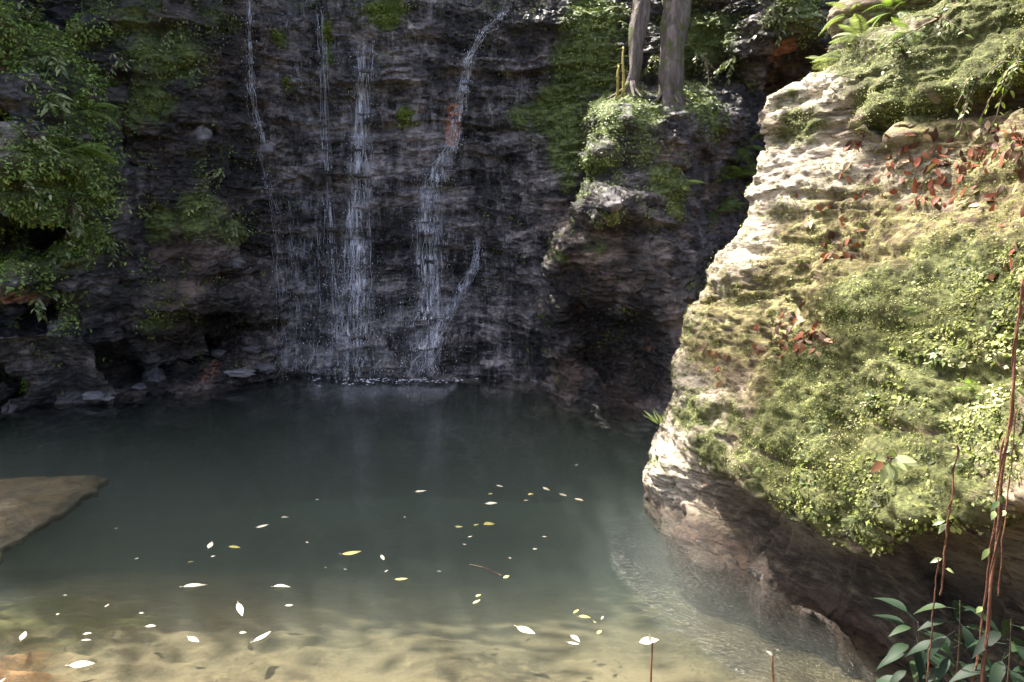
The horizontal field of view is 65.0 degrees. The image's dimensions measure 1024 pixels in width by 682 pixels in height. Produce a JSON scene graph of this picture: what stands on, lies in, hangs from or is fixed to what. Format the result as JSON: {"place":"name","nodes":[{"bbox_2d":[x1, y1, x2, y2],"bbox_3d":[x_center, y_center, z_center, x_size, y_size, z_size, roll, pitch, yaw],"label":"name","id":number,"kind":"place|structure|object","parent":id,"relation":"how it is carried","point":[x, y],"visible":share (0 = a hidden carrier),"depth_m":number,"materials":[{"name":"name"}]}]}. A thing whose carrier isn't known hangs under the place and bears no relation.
{"place":"outdoors","nodes":[
{"label":"outdoors","id":0,"kind":"place"},
{"bbox_2d":[0,0,839,519],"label":"cliff","id":1,"kind":"structure","parent":0,"point":[196,436],"depth_m":11.22,"materials":[{"name":"stone"}]},
{"bbox_2d":[0,334,122,455],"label":"rock ledge","id":2,"kind":"object","parent":1,"relation":"on","point":[43,415],"visible":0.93,"depth_m":9.83,"materials":[{"name":"stone"}]},
{"bbox_2d":[82,391,116,401],"bbox_3d":[-5.155,0.686,10.020,0.421,0.144,0.323,3,10,17],"label":"stone","id":3,"kind":"object","parent":1,"relation":"on","point":[97,396],"visible":0.96,"depth_m":9.94,"materials":[{"name":"stone"}]},
{"bbox_2d":[0,0,209,370],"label":"rock outcrop","id":4,"kind":"object","parent":1,"relation":"on","point":[98,283],"visible":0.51,"depth_m":10.02,"materials":[{"name":"stone"}]},
{"bbox_2d":[8,312,25,328],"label":"shrub","id":5,"kind":"object","parent":4,"relation":"on","point":[16,325],"visible":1,"depth_m":10.28,"materials":[{"name":"green plant"}]},
{"bbox_2d":[6,235,42,253],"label":"shrub","id":6,"kind":"object","parent":4,"relation":"on","point":[18,243],"visible":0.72,"depth_m":10.36,"materials":[{"name":"green plant"}]},
{"bbox_2d":[0,176,55,216],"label":"shrub","id":7,"kind":"object","parent":4,"relation":"on","point":[23,183],"visible":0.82,"depth_m":8.77,"materials":[{"name":"green plant"}]},
{"bbox_2d":[10,0,65,51],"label":"shrub","id":8,"kind":"object","parent":4,"relation":"on","point":[32,14],"visible":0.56,"depth_m":9.76,"materials":[{"name":"green plant"}]},
{"bbox_2d":[7,114,74,181],"bbox_3d":[-5.131,-2.107,8.808,0.549,0.712,0.714,0,10,0],"label":"fern","id":9,"kind":"object","parent":4,"relation":"on","point":[33,139],"visible":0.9,"depth_m":8.84,"materials":[{"name":"green plant"}]},
{"bbox_2d":[17,54,67,83],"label":"shrub","id":10,"kind":"object","parent":4,"relation":"on","point":[54,62],"visible":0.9,"depth_m":9.44,"materials":[{"name":"green plant"}]},
{"bbox_2d":[29,287,60,322],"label":"shrub","id":11,"kind":"object","parent":4,"relation":"on","point":[41,306],"visible":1,"depth_m":9.52,"materials":[{"name":"green plant"}]},
{"bbox_2d":[44,224,64,238],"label":"fern","id":12,"kind":"object","parent":4,"relation":"on","point":[59,230],"visible":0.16,"depth_m":10.95,"materials":[{"name":"green plant"}]},
{"bbox_2d":[40,92,76,116],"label":"shrub","id":13,"kind":"object","parent":4,"relation":"on","point":[52,103],"visible":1,"depth_m":9.25,"materials":[{"name":"green plant"}]},
{"bbox_2d":[49,255,77,266],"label":"shrub","id":14,"kind":"object","parent":4,"relation":"on","point":[68,260],"visible":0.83,"depth_m":9.72,"materials":[{"name":"green plant"}]},
{"bbox_2d":[63,191,86,258],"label":"shrub","id":15,"kind":"object","parent":4,"relation":"on","point":[75,207],"visible":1,"depth_m":9.45,"materials":[{"name":"green plant"}]},
{"bbox_2d":[44,136,121,175],"bbox_3d":[-5.140,-2.152,9.438,0.688,0.463,0.986,6,12,30],"label":"fern","id":16,"kind":"object","parent":4,"relation":"on","point":[80,149],"visible":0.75,"depth_m":9.48,"materials":[{"name":"green plant"}]},
{"bbox_2d":[64,83,120,127],"bbox_3d":[-5.167,-2.884,9.908,0.566,0.502,0.788,5,11,26],"label":"fern","id":17,"kind":"object","parent":4,"relation":"on","point":[102,104],"visible":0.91,"depth_m":9.93,"materials":[{"name":"green plant"}]},
{"bbox_2d":[0,0,204,395],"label":"undergrowth","id":18,"kind":"object","parent":4,"relation":"on","point":[56,174],"visible":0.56,"depth_m":9.65,"materials":[{"name":"green plant"}]},
{"bbox_2d":[102,238,132,267],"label":"shrub","id":19,"kind":"object","parent":4,"relation":"on","point":[113,242],"visible":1,"depth_m":10.05,"materials":[{"name":"green plant"}]},
{"bbox_2d":[106,101,131,121],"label":"fern","id":20,"kind":"object","parent":1,"relation":"on","point":[120,112],"visible":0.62,"depth_m":10.33,"materials":[{"name":"green plant"}]},
{"bbox_2d":[103,50,143,81],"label":"shrub","id":21,"kind":"object","parent":1,"relation":"on","point":[122,61],"visible":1,"depth_m":10.12,"materials":[{"name":"green plant"}]},
{"bbox_2d":[131,383,148,390],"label":"stone","id":22,"kind":"object","parent":1,"relation":"on","point":[141,386],"visible":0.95,"depth_m":10.49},
{"bbox_2d":[142,366,167,382],"bbox_3d":[-4.932,0.523,11.117,0.328,0.355,0.261,4,11,23],"label":"stone","id":23,"kind":"object","parent":1,"relation":"on","point":[156,374],"visible":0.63,"depth_m":11.05,"materials":[{"name":"stone"}]},
{"bbox_2d":[157,27,203,72],"bbox_3d":[-4.387,-3.820,10.548,0.655,0.615,0.306,-7,12,-34],"label":"shrub","id":24,"kind":"object","parent":1,"relation":"on","point":[168,33],"visible":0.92,"depth_m":10.49,"materials":[{"name":"green plant"}]},
{"bbox_2d":[184,63,200,76],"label":"shrub","id":25,"kind":"object","parent":1,"relation":"on","point":[190,71],"visible":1,"depth_m":10.69,"materials":[{"name":"green plant"}]},
{"bbox_2d":[192,125,212,139],"bbox_3d":[-4.191,-2.766,10.859,0.279,0.317,0.160,0,10,0],"label":"stone","id":26,"kind":"object","parent":1,"relation":"on","point":[201,132],"visible":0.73,"depth_m":10.80,"materials":[{"name":"stone"}]},
{"bbox_2d":[184,201,226,231],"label":"shrub","id":27,"kind":"object","parent":1,"relation":"on","point":[199,205],"visible":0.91,"depth_m":10.63,"materials":[{"name":"green plant"}]},
{"bbox_2d":[206,167,224,188],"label":"shrub","id":28,"kind":"object","parent":1,"relation":"on","point":[216,174],"visible":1,"depth_m":10.94,"materials":[{"name":"green plant"}]},
{"bbox_2d":[209,349,226,357],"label":"stone","id":29,"kind":"object","parent":1,"relation":"on","point":[217,353],"visible":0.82,"depth_m":11.64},
{"bbox_2d":[223,224,252,246],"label":"shrub","id":30,"kind":"object","parent":1,"relation":"on","point":[232,229],"visible":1,"depth_m":10.98,"materials":[{"name":"green plant"}]},
{"bbox_2d":[231,258,247,270],"bbox_3d":[-3.834,-1.066,11.113,0.451,0.191,0.175,5,11,27],"label":"stone","id":31,"kind":"object","parent":1,"relation":"on","point":[238,264],"visible":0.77,"depth_m":11.03,"materials":[{"name":"stone"}]},
{"bbox_2d":[224,368,255,377],"bbox_3d":[-3.729,0.436,11.012,0.489,0.118,0.309,0,10,0],"label":"stone","id":32,"kind":"object","parent":1,"relation":"on","point":[241,373],"visible":1,"depth_m":10.90,"materials":[{"name":"stone"}]},
{"bbox_2d":[241,344,263,353],"bbox_3d":[-3.639,0.104,11.221,0.312,0.140,0.242,0,10,0],"label":"stone","id":33,"kind":"object","parent":1,"relation":"on","point":[255,349],"visible":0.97,"depth_m":11.14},
{"bbox_2d":[256,362,277,373],"bbox_3d":[-3.433,0.384,11.207,0.338,0.154,0.322,0,10,0],"label":"stone","id":34,"kind":"object","parent":1,"relation":"on","point":[267,368],"visible":0.99,"depth_m":11.11,"materials":[{"name":"stone"}]},
{"bbox_2d":[258,142,276,155],"bbox_3d":[-3.579,-2.790,11.650,0.362,0.233,0.176,2,10,11],"label":"stone","id":35,"kind":"object","parent":1,"relation":"on","point":[269,148],"visible":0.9,"depth_m":11.58,"materials":[{"name":"stone"}]},
{"bbox_2d":[241,1,310,376],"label":"waterfall","id":36,"kind":"structure","parent":1,"relation":"attached to","point":[251,58],"depth_m":11.47,"materials":[{"name":"white liquid"}]},
{"bbox_2d":[271,27,281,44],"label":"moss clump","id":37,"kind":"object","parent":1,"relation":"on","point":[276,35],"visible":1,"depth_m":11.46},
{"bbox_2d":[282,73,290,94],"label":"moss clump","id":38,"kind":"object","parent":1,"relation":"on","point":[286,80],"visible":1,"depth_m":11.63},
{"bbox_2d":[192,233,405,376],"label":"waterfall","id":39,"kind":"structure","parent":1,"relation":"on","point":[314,318],"depth_m":11.66,"materials":[{"name":"white liquid"}]},
{"bbox_2d":[320,12,336,76],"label":"moss clump","id":40,"kind":"object","parent":1,"relation":"on","point":[326,30],"visible":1,"depth_m":11.71,"materials":[{"name":"plant"}]},
{"bbox_2d":[317,3,343,369],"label":"waterfall","id":41,"kind":"structure","parent":1,"relation":"attached to","point":[330,215],"depth_m":11.80,"materials":[{"name":"white liquid"}]},
{"bbox_2d":[295,38,401,376],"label":"waterfall","id":42,"kind":"structure","parent":1,"relation":"attached to","point":[358,136],"depth_m":11.75,"materials":[{"name":"white liquid"}]},
{"bbox_2d":[335,0,425,45],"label":"moss clump","id":43,"kind":"object","parent":1,"relation":"on","point":[385,9],"visible":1,"depth_m":11.73,"materials":[{"name":"plant"}]},
{"bbox_2d":[393,103,416,135],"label":"moss clump","id":44,"kind":"object","parent":1,"relation":"on","point":[404,114],"visible":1,"depth_m":11.66,"materials":[{"name":"plant"}]},
{"bbox_2d":[346,7,514,377],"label":"waterfall","id":45,"kind":"structure","parent":1,"relation":"attached to","point":[437,178],"depth_m":11.77,"materials":[{"name":"white liquid"}]},
{"bbox_2d":[405,237,483,377],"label":"waterfall","id":46,"kind":"structure","parent":1,"relation":"on","point":[466,282],"depth_m":11.85,"materials":[{"name":"white liquid"}]},
{"bbox_2d":[75,0,831,392],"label":"undergrowth","id":47,"kind":"object","parent":1,"relation":"on","point":[593,162],"visible":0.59,"depth_m":10.60,"materials":[{"name":"green plant"}]},
{"bbox_2d":[618,20,628,34],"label":"shrub","id":48,"kind":"object","parent":1,"relation":"on","point":[624,26],"visible":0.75,"depth_m":10.90,"materials":[{"name":"green plant"}]},
{"bbox_2d":[644,52,659,74],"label":"shrub","id":49,"kind":"object","parent":1,"relation":"on","point":[657,56],"visible":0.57,"depth_m":10.75,"materials":[{"name":"green plant"}]},
{"bbox_2d":[692,51,720,90],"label":"shrub","id":50,"kind":"object","parent":1,"relation":"on","point":[705,60],"visible":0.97,"depth_m":10.93,"materials":[{"name":"green plant"}]},
{"bbox_2d":[753,1,799,46],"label":"shrub","id":51,"kind":"object","parent":1,"relation":"on","point":[771,8],"visible":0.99,"depth_m":10.11,"materials":[{"name":"green plant"}]},
{"bbox_2d":[0,496,864,681],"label":"pool bed","id":52,"kind":"object","parent":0,"point":[364,617],"visible":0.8,"depth_m":6.14,"materials":[{"name":"sand"}]},
{"bbox_2d":[0,475,108,564],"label":"flat rock","id":53,"kind":"object","parent":52,"relation":"on","point":[30,507],"visible":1,"depth_m":6.88,"materials":[{"name":"brown stone"}]},
{"bbox_2d":[640,634,657,681],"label":"seedling","id":54,"kind":"object","parent":52,"relation":"on","point":[648,640],"visible":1,"depth_m":3.48,"materials":[{"name":"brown plant"}]},
{"bbox_2d":[535,73,765,472],"bbox_3d":[1.849,-1.238,11.598,3.555,5.262,7.450,0,10,0],"label":"rock buttress","id":55,"kind":"object","parent":52,"relation":"on","point":[643,269],"visible":0.52,"depth_m":9.96,"materials":[{"name":"stone"}]},
{"bbox_2d":[584,103,596,130],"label":"shrub","id":56,"kind":"object","parent":55,"relation":"on","point":[593,116],"visible":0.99,"depth_m":10.45,"materials":[{"name":"green plant"}]},
{"bbox_2d":[612,65,622,100],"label":"plant stem","id":57,"kind":"object","parent":55,"relation":"on","point":[617,86],"visible":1,"depth_m":10.06,"materials":[{"name":"plant"}]},
{"bbox_2d":[619,46,629,96],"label":"plant stem","id":58,"kind":"object","parent":55,"relation":"on","point":[623,83],"visible":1,"depth_m":10.04,"materials":[{"name":"plant"}]},
{"bbox_2d":[606,0,650,99],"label":"tree","id":59,"kind":"object","parent":55,"relation":"on","point":[639,19],"visible":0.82,"depth_m":10.28,"materials":[{"name":"grey plant"}]},
{"bbox_2d":[651,0,693,109],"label":"tree","id":60,"kind":"object","parent":55,"relation":"on","point":[674,25],"visible":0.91,"depth_m":10.19,"materials":[{"name":"grey plant"}]},
{"bbox_2d":[679,179,706,194],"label":"fern","id":61,"kind":"object","parent":55,"relation":"on","point":[690,181],"visible":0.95,"depth_m":9.79,"materials":[{"name":"green plant"}]},
{"bbox_2d":[683,89,702,102],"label":"shrub","id":62,"kind":"object","parent":55,"relation":"on","point":[686,93],"visible":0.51,"depth_m":10.55,"materials":[{"name":"green plant"}]},
{"bbox_2d":[714,55,735,86],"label":"shrub","id":63,"kind":"object","parent":55,"relation":"on","point":[724,66],"visible":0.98,"depth_m":10.83,"materials":[{"name":"green plant"}]},
{"bbox_2d":[708,192,747,228],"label":"fern","id":64,"kind":"object","parent":55,"relation":"on","point":[728,205],"visible":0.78,"depth_m":11.24,"materials":[{"name":"green plant"}]},
{"bbox_2d":[712,164,756,184],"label":"fern","id":65,"kind":"object","parent":55,"relation":"on","point":[732,173],"visible":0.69,"depth_m":11.05,"materials":[{"name":"green plant"}]},
{"bbox_2d":[731,133,765,173],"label":"fern","id":66,"kind":"object","parent":55,"relation":"on","point":[749,146],"visible":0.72,"depth_m":10.99,"materials":[{"name":"green plant"}]},
{"bbox_2d":[766,651,774,681],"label":"seedling","id":67,"kind":"object","parent":52,"relation":"on","point":[770,653],"visible":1,"depth_m":3.49,"materials":[{"name":"brown plant"}]},
{"bbox_2d":[642,0,1023,681],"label":"boulder","id":68,"kind":"object","parent":52,"relation":"on","point":[730,526],"visible":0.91,"depth_m":5.29,"materials":[{"name":"stone"}]},
{"bbox_2d":[644,407,666,424],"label":"grass tuft","id":69,"kind":"object","parent":68,"relation":"on","point":[656,421],"visible":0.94,"depth_m":6.86,"materials":[{"name":"green plant"}]},
{"bbox_2d":[797,479,816,496],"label":"creeper","id":70,"kind":"object","parent":68,"relation":"attached to","point":[812,483],"visible":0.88,"depth_m":4.70,"materials":[{"name":"green plant"}]},
{"bbox_2d":[803,421,826,433],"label":"fern","id":71,"kind":"object","parent":68,"relation":"on","point":[813,427],"visible":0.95,"depth_m":4.92,"materials":[{"name":"green plant"}]},
{"bbox_2d":[805,49,839,69],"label":"fern","id":72,"kind":"object","parent":68,"relation":"on","point":[820,62],"visible":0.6,"depth_m":7.07,"materials":[{"name":"green plant"}]},
{"bbox_2d":[810,53,841,71],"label":"fern","id":73,"kind":"object","parent":68,"relation":"on","point":[828,54],"visible":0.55,"depth_m":6.80,"materials":[{"name":"green plant"}]},
{"bbox_2d":[643,0,1023,556],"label":"ground cover","id":74,"kind":"object","parent":68,"relation":"on","point":[972,325],"visible":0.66,"depth_m":4.37,"materials":[{"name":"green plant"}]},
{"bbox_2d":[647,14,1023,548],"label":"moss","id":75,"kind":"object","parent":68,"relation":"on","point":[870,289],"visible":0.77,"depth_m":5.46,"materials":[{"name":"green plant"}]},
{"bbox_2d":[818,0,866,37],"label":"fern","id":76,"kind":"object","parent":68,"relation":"on","point":[832,20],"visible":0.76,"depth_m":6.88,"materials":[{"name":"green plant"}]},
{"bbox_2d":[829,13,868,44],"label":"fern","id":77,"kind":"object","parent":68,"relation":"on","point":[848,34],"visible":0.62,"depth_m":6.45,"materials":[{"name":"green plant"}]},
{"bbox_2d":[841,515,874,531],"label":"fern","id":78,"kind":"object","parent":68,"relation":"attached to","point":[852,517],"visible":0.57,"depth_m":4.20,"materials":[{"name":"green plant"}]},
{"bbox_2d":[859,391,879,413],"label":"creeper","id":79,"kind":"object","parent":68,"relation":"on","point":[870,401],"visible":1,"depth_m":4.58,"materials":[{"name":"green plant"}]},
{"bbox_2d":[865,0,915,26],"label":"fern","id":80,"kind":"object","parent":68,"relation":"on","point":[890,2],"visible":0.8,"depth_m":6.53,"materials":[{"name":"green plant"}]},
{"bbox_2d":[873,40,910,74],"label":"shrub","id":81,"kind":"object","parent":68,"relation":"on","point":[900,48],"visible":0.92,"depth_m":5.79,"materials":[{"name":"green plant"}]},
{"bbox_2d":[870,450,918,483],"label":"leafy sprig","id":82,"kind":"object","parent":68,"relation":"on","point":[890,470],"visible":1,"depth_m":4.01,"materials":[{"name":"green plant"}]},
{"bbox_2d":[876,17,926,45],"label":"fern","id":83,"kind":"object","parent":68,"relation":"on","point":[917,33],"visible":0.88,"depth_m":5.86,"materials":[{"name":"green plant"}]},
{"bbox_2d":[926,558,938,681],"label":"hanging vine","id":84,"kind":"object","parent":68,"relation":"hanging from","point":[932,621],"visible":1,"depth_m":3.35,"materials":[{"name":"brown plant"}]},
{"bbox_2d":[920,349,944,370],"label":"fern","id":85,"kind":"object","parent":68,"relation":"attached to","point":[935,357],"visible":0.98,"depth_m":4.32,"materials":[{"name":"green plant"}]},
{"bbox_2d":[894,3,973,46],"bbox_3d":[3.055,-2.220,5.647,0.624,0.274,0.398,2,10,13],"label":"shrub","id":86,"kind":"object","parent":68,"relation":"on","point":[946,20],"visible":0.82,"depth_m":5.70,"materials":[{"name":"green plant"}]},
{"bbox_2d":[931,127,937,141],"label":"dead leaf","id":87,"kind":"object","parent":68,"relation":"on","point":[934,135],"visible":1,"depth_m":5.38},
{"bbox_2d":[936,174,944,186],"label":"dead leaf","id":88,"kind":"object","parent":68,"relation":"on","point":[940,180],"visible":1,"depth_m":5.29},
{"bbox_2d":[930,444,965,595],"bbox_3d":[1.886,0.781,3.476,0.124,0.684,0.037,0,10,0],"label":"hanging vine","id":89,"kind":"object","parent":68,"relation":"hanging from","point":[943,526],"visible":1,"depth_m":3.48,"materials":[{"name":"brown plant"}]},
{"bbox_2d":[942,452,975,470],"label":"fern","id":90,"kind":"object","parent":68,"relation":"on","point":[951,453],"visible":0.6,"depth_m":3.78,"materials":[{"name":"green plant"}]},
{"bbox_2d":[958,164,966,174],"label":"dead leaf","id":91,"kind":"object","parent":68,"relation":"on","point":[961,168],"visible":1,"depth_m":5.17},
{"bbox_2d":[950,379,982,400],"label":"fern","id":92,"kind":"object","parent":68,"relation":"on","point":[968,384],"visible":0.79,"depth_m":3.93,"materials":[{"name":"green plant"}]},
{"bbox_2d":[954,75,980,140],"bbox_3d":[3.034,-1.530,5.294,0.266,0.434,0.123,-2,10,-11],"label":"shrub","id":93,"kind":"object","parent":68,"relation":"on","point":[972,80],"visible":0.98,"depth_m":5.26,"materials":[{"name":"green plant"}]},
{"bbox_2d":[971,437,1004,681],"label":"hanging vine","id":94,"kind":"object","parent":68,"relation":"hanging from","point":[986,553],"visible":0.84,"depth_m":3.18,"materials":[{"name":"brown plant"}]},
{"bbox_2d":[977,319,1001,340],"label":"creeper","id":95,"kind":"object","parent":68,"relation":"on","point":[993,327],"visible":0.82,"depth_m":4.05,"materials":[{"name":"green plant"}]},
{"bbox_2d":[974,266,1004,284],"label":"fern","id":96,"kind":"object","parent":68,"relation":"on","point":[991,268],"visible":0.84,"depth_m":4.40,"materials":[{"name":"green plant"}]},
{"bbox_2d":[978,59,1023,126],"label":"shrub","id":97,"kind":"object","parent":68,"relation":"on","point":[1012,66],"visible":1,"depth_m":4.89,"materials":[{"name":"green plant"}]},
{"bbox_2d":[980,279,1023,681],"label":"hanging vine","id":98,"kind":"object","parent":68,"relation":"hanging from","point":[998,504],"visible":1,"depth_m":3.03,"materials":[{"name":"brown plant"}]},
{"bbox_2d":[997,409,1017,595],"bbox_3d":[1.987,0.662,3.250,0.051,0.787,0.035,0,10,0],"label":"hanging vine","id":99,"kind":"object","parent":68,"relation":"hanging from","point":[1005,510],"visible":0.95,"depth_m":3.25,"materials":[{"name":"brown plant"}]},
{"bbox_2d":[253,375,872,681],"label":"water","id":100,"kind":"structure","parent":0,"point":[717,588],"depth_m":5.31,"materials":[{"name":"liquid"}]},
{"bbox_2d":[69,661,93,666],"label":"floating leaf","id":101,"kind":"object","parent":100,"relation":"on","point":[80,663],"visible":1,"depth_m":4.38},
{"bbox_2d":[184,583,205,586],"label":"floating leaf","id":102,"kind":"object","parent":100,"relation":"on","point":[193,584],"visible":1,"depth_m":5.28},
{"bbox_2d":[236,603,243,615],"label":"floating leaf","id":103,"kind":"object","parent":100,"relation":"on","point":[239,608],"visible":1,"depth_m":4.97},
{"bbox_2d":[313,377,495,385],"bbox_3d":[-1.824,0.562,11.153,3.208,0.012,0.612,0,10,0],"label":"foam","id":104,"kind":"object","parent":100,"relation":"on","point":[367,380],"visible":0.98,"depth_m":11.23,"materials":[{"name":"white liquid"}]},
{"bbox_2d":[517,626,534,633],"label":"floating leaf","id":105,"kind":"object","parent":100,"relation":"on","point":[524,629],"visible":1,"depth_m":4.73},
{"bbox_2d":[874,598,954,681],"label":"broadleaf plant","id":106,"kind":"object","parent":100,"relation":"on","point":[918,666],"visible":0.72,"depth_m":3.63,"materials":[{"name":"green plant"}]},
{"bbox_2d":[905,600,1001,681],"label":"broadleaf plant","id":107,"kind":"object","parent":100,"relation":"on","point":[942,668],"visible":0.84,"depth_m":3.50,"materials":[{"name":"green plant"}]},
{"bbox_2d":[949,619,1023,681],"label":"broadleaf plant","id":108,"kind":"object","parent":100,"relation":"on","point":[997,671],"visible":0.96,"depth_m":3.21,"materials":[{"name":"green plant"}]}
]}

